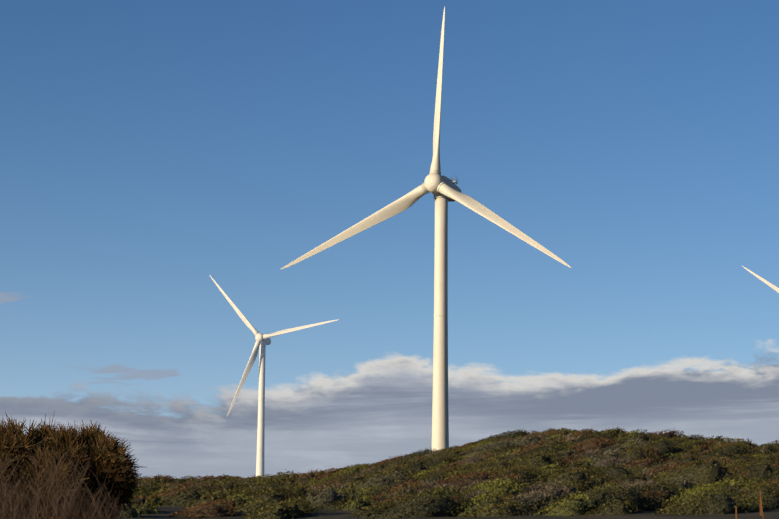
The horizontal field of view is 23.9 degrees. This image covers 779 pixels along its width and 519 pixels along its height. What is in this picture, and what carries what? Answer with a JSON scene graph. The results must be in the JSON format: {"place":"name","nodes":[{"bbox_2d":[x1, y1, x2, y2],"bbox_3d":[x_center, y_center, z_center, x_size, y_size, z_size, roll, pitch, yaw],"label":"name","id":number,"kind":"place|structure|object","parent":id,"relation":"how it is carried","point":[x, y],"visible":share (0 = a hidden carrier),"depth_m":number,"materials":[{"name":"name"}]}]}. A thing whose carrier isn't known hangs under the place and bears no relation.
{"place":"outdoors","nodes":[
{"label":"outdoors","id":0,"kind":"place"},
{"bbox_2d":[0,0,778,478],"label":"sky","id":1,"kind":"structure","parent":0,"point":[151,150],"materials":[{"name":"blue"}]},
{"bbox_2d":[119,490,778,518],"bbox_3d":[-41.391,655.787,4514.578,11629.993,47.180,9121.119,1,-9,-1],"label":"terrain","id":2,"kind":"structure","parent":0,"point":[166,512],"depth_m":55.95,"materials":[{"name":"soil"}]},
{"bbox_2d":[0,411,142,518],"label":"bush","id":3,"kind":"object","parent":2,"relation":"on","point":[47,472],"visible":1,"depth_m":38.76,"materials":[{"name":"brown plant"}]},
{"bbox_2d":[210,276,339,477],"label":"wind turbine","id":4,"kind":"object","parent":2,"relation":"on","point":[262,341],"visible":0.96,"depth_m":746.93,"materials":[{"name":"paint"}]},
{"bbox_2d":[281,7,570,451],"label":"wind turbine","id":5,"kind":"object","parent":2,"relation":"on","point":[444,190],"visible":1,"depth_m":351.14,"materials":[{"name":"paint"}]},
{"bbox_2d":[119,427,778,518],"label":"shrubs","id":6,"kind":"object","parent":2,"relation":"on","point":[693,473],"visible":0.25,"depth_m":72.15,"materials":[{"name":"green plant"}]},
{"bbox_2d":[140,433,776,483],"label":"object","id":7,"kind":"object","parent":2,"relation":"on","point":[588,449],"visible":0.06,"depth_m":129.35,"materials":[{"name":"green plant"}]},
{"bbox_2d":[742,266,778,292],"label":"wind turbine","id":8,"kind":"object","parent":2,"relation":"on","point":[774,287],"visible":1,"depth_m":760.95,"materials":[{"name":"paint"}]},
{"bbox_2d":[735,490,763,518],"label":"wooden posts","id":9,"kind":"object","parent":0,"point":[761,511],"visible":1,"depth_m":8.75,"materials":[{"name":"brown wood"}]}
]}

